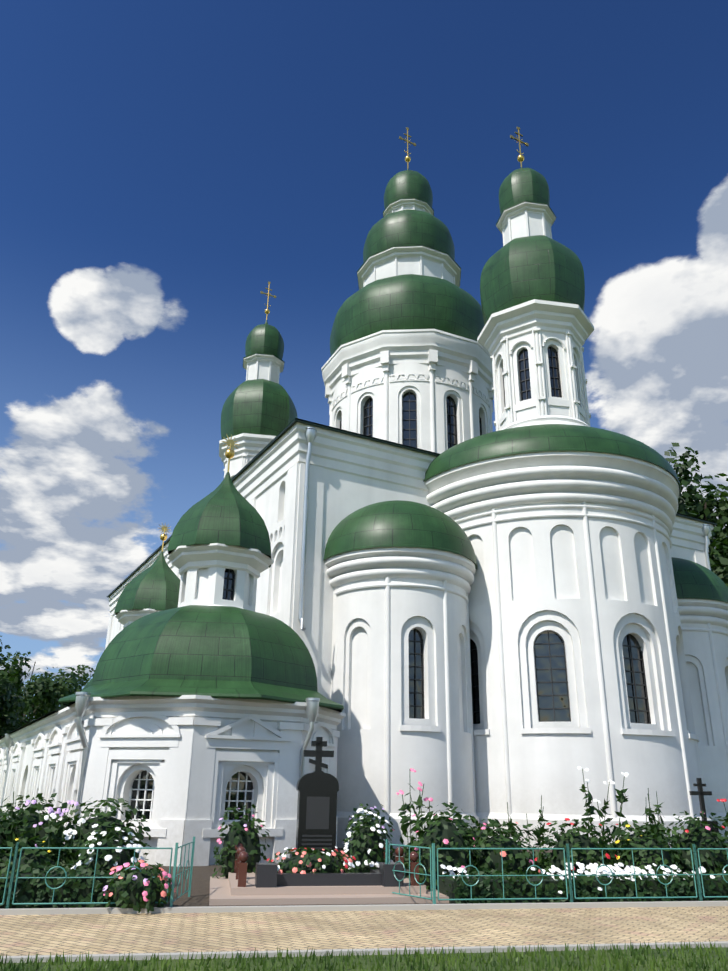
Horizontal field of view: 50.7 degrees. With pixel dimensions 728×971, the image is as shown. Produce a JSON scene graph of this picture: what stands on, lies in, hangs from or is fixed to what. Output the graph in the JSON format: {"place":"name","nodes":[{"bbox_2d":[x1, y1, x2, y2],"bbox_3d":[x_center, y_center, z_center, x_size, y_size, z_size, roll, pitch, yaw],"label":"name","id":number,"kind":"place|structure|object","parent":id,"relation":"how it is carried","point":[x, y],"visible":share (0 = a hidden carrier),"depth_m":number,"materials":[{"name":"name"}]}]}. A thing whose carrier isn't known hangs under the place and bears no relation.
{"place":"outdoors","nodes":[
{"label":"outdoors","id":0,"kind":"place"},
{"bbox_2d":[209,870,448,905],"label":"stone platform","id":1,"kind":"structure","parent":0,"point":[226,891],"depth_m":11.19,"materials":[{"name":"stone"}]},
{"bbox_2d":[285,737,346,872],"bbox_3d":[-0.827,5.598,13.529,1.000,2.220,0.600,5,-22,-9],"label":"gravestone","id":2,"kind":"object","parent":1,"relation":"on","point":[318,782],"visible":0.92,"depth_m":13.45,"materials":[{"name":"black stone"}]},
{"bbox_2d":[302,796,331,848],"bbox_3d":[-0.803,5.829,13.277,0.520,0.835,0.007,4,-22,-9],"label":"tomb engraving","id":3,"kind":"object","parent":2,"relation":"attached to","point":[317,813],"visible":0.96,"depth_m":13.30},
{"bbox_2d":[234,842,418,886],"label":"tomb posts","id":4,"kind":"object","parent":1,"relation":"on","point":[242,856],"visible":0.77,"depth_m":11.73,"materials":[{"name":"brown stone"}]},
{"bbox_2d":[255,862,403,887],"bbox_3d":[-0.640,6.094,12.169,2.200,0.300,1.700,5,-22,-9],"label":"grave border","id":5,"kind":"object","parent":1,"relation":"on","point":[267,875],"visible":0.96,"depth_m":11.50,"materials":[{"name":"grey stone"}]},
{"bbox_2d":[0,906,727,955],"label":"path paving","id":6,"kind":"structure","parent":0,"point":[68,934],"depth_m":9.04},
{"bbox_2d":[0,443,727,736],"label":"tree","id":7,"kind":"object","parent":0,"point":[47,691],"depth_m":62.89,"materials":[{"name":"green plant"}]},
{"bbox_2d":[0,842,727,970],"bbox_3d":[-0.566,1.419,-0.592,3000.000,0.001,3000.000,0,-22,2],"label":"ground","id":8,"kind":"structure","parent":0,"point":[362,961],"depth_m":7.37,"materials":[{"name":"green plant"}]},
{"bbox_2d":[0,719,322,864],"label":"trim","id":9,"kind":"structure","parent":8,"relation":"on","point":[127,773],"depth_m":17.13,"materials":[{"name":"white paint"}]},
{"bbox_2d":[128,771,253,820],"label":"window grilles","id":10,"kind":"object","parent":9,"relation":"on","point":[228,800],"visible":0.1,"depth_m":17.25,"materials":[{"name":"white metal"}]},
{"bbox_2d":[0,299,727,866],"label":"wall moldings","id":11,"kind":"structure","parent":8,"relation":"on","point":[192,761],"depth_m":24.93,"materials":[{"name":"white paint"}]},
{"bbox_2d":[0,706,67,738],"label":"roof edge","id":12,"kind":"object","parent":11,"relation":"on","point":[48,714],"depth_m":28.71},
{"bbox_2d":[178,567,256,611],"bbox_3d":[-4.077,3.087,21.402,1.959,1.900,1.959,12,-24,-26],"label":"turret drum","id":13,"kind":"object","parent":11,"relation":"attached to","point":[201,586],"visible":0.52,"depth_m":20.68,"materials":[{"name":"white paint"}]},
{"bbox_2d":[229,456,253,478],"bbox_3d":[-5.797,0.953,40.387,3.104,5.300,3.104,-14,-26,32],"label":"lantern drum","id":14,"kind":"object","parent":11,"relation":"on","point":[235,466],"depth_m":39.75,"materials":[{"name":"white paint"}]},
{"bbox_2d":[0,427,710,834],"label":"downspouts","id":15,"kind":"object","parent":11,"relation":"attached to","point":[312,705],"visible":0.58,"depth_m":24.24,"materials":[{"name":"silver metal"}]},
{"bbox_2d":[130,347,648,819],"bbox_3d":[-5.477,7.721,43.220,23.998,18.730,45.396,12,-24,-26],"label":"window glass","id":16,"kind":"object","parent":11,"relation":"attached to","point":[546,688],"visible":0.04,"depth_m":24.23,"materials":[{"name":"black glass"}]},
{"bbox_2d":[223,346,650,723],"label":"window bars","id":17,"kind":"object","parent":16,"relation":"attached to","point":[536,669],"depth_m":24.41,"materials":[{"name":"black metal"}]},
{"bbox_2d":[58,167,727,712],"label":"domes","id":18,"kind":"structure","parent":11,"relation":"on","point":[170,649],"depth_m":26.64,"materials":[{"name":"green metal"}]},
{"bbox_2d":[159,126,528,550],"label":"crosses","id":19,"kind":"object","parent":18,"relation":"on","point":[229,452],"visible":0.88,"depth_m":36.56,"materials":[{"name":"gold metal"}]},
{"bbox_2d":[243,198,555,383],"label":"drums","id":20,"kind":"object","parent":18,"relation":"on","point":[525,219],"visible":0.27,"depth_m":42.03,"materials":[{"name":"white paint"}]},
{"bbox_2d":[332,359,490,453],"bbox_3d":[2.450,-0.594,39.993,8.540,8.700,8.540,12,-24,-26],"label":"dome drum","id":21,"kind":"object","parent":11,"relation":"attached to","point":[420,390],"depth_m":37.37,"materials":[{"name":"white paint"}]},
{"bbox_2d":[117,418,714,586],"bbox_3d":[-0.432,3.318,43.998,21.300,2.700,30.800,12,-24,-26],"label":"roof edge","id":22,"kind":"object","parent":11,"relation":"on","point":[394,443],"depth_m":27.98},
{"bbox_2d":[495,332,586,429],"bbox_3d":[7.282,-3.455,31.712,3.326,5.850,3.326,5,-22,-9],"label":"tower drum","id":23,"kind":"object","parent":11,"relation":"on","point":[528,408],"visible":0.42,"depth_m":30.71,"materials":[{"name":"white paint"}]},
{"bbox_2d":[0,939,727,970],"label":"grass","id":24,"kind":"structure","parent":8,"relation":"on","point":[113,965],"depth_m":7.29,"materials":[{"name":"green plant"}]},
{"bbox_2d":[0,901,727,962],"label":"path kerb","id":25,"kind":"structure","parent":8,"relation":"on","point":[119,910],"depth_m":9.87,"materials":[{"name":"beige concrete"}]},
{"bbox_2d":[331,578,473,812],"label":"apse wall","id":26,"kind":"structure","parent":8,"relation":"on","point":[358,669],"depth_m":23.02,"materials":[{"name":"white paint"}]},
{"bbox_2d":[453,502,706,815],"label":"apse wall","id":27,"kind":"structure","parent":8,"relation":"on","point":[544,577],"depth_m":24.37,"materials":[{"name":"white paint"}]},
{"bbox_2d":[681,623,727,812],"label":"apse wall","id":28,"kind":"structure","parent":8,"relation":"on","point":[706,711],"depth_m":28.77,"materials":[{"name":"white paint"}]},
{"bbox_2d":[0,0,727,720],"label":"sky","id":29,"kind":"structure","parent":0,"point":[163,163],"materials":[{"name":"blue"}]},
{"bbox_2d":[110,469,694,699],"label":"cathedral main walls","id":30,"kind":"structure","parent":0,"point":[345,495],"depth_m":26.71,"materials":[{"name":"white paint"}]},
{"bbox_2d":[140,847,727,906],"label":"plinth","id":31,"kind":"structure","parent":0,"point":[200,888],"depth_m":12.58,"materials":[{"name":"stone"}]},
{"bbox_2d":[107,822,540,896],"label":"flowers","id":32,"kind":"object","parent":31,"relation":"on","point":[294,870],"visible":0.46,"depth_m":11.61,"materials":[{"name":"pink plant"}]},
{"bbox_2d":[0,851,727,908],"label":"hedge","id":33,"kind":"object","parent":31,"relation":"on","point":[40,893],"depth_m":11.19,"materials":[{"name":"green plant"}]},
{"bbox_2d":[44,766,726,893],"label":"blossoms","id":34,"kind":"object","parent":33,"relation":"on","point":[606,870],"depth_m":11.84,"materials":[{"name":"plant"}]},
{"bbox_2d":[0,784,727,912],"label":"flowering bushes","id":35,"kind":"object","parent":31,"relation":"on","point":[245,840],"visible":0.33,"depth_m":12.66,"materials":[{"name":"green plant"}]},
{"bbox_2d":[15,800,384,890],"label":"flowers","id":36,"kind":"object","parent":35,"relation":"on","point":[58,811],"visible":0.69,"depth_m":11.64,"materials":[{"name":"purple plant"}]},
{"bbox_2d":[15,824,641,859],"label":"flowers","id":37,"kind":"object","parent":35,"relation":"on","point":[618,841],"visible":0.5,"depth_m":13.33,"materials":[{"name":"yellow plant"}]},
{"bbox_2d":[103,768,709,901],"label":"pink flowers","id":38,"kind":"object","parent":35,"relation":"on","point":[164,873],"visible":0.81,"depth_m":12.10,"materials":[{"name":"pink plant"}]},
{"bbox_2d":[0,837,727,908],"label":"garden fence","id":39,"kind":"object","parent":31,"relation":"on","point":[432,876],"visible":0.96,"depth_m":11.08,"materials":[{"name":"green metal"}]},
{"bbox_2d":[9,769,726,873],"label":"plant stems","id":40,"kind":"object","parent":31,"relation":"on","point":[10,835],"visible":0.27,"depth_m":13.29,"materials":[{"name":"green plant"}]},
{"bbox_2d":[689,778,723,842],"bbox_3d":[8.955,8.744,20.220,0.600,1.950,0.500,5,-22,-9],"label":"grave cross","id":41,"kind":"object","parent":31,"relation":"on","point":[700,792],"visible":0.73,"depth_m":20.36,"materials":[{"name":"black metal"}]}
]}

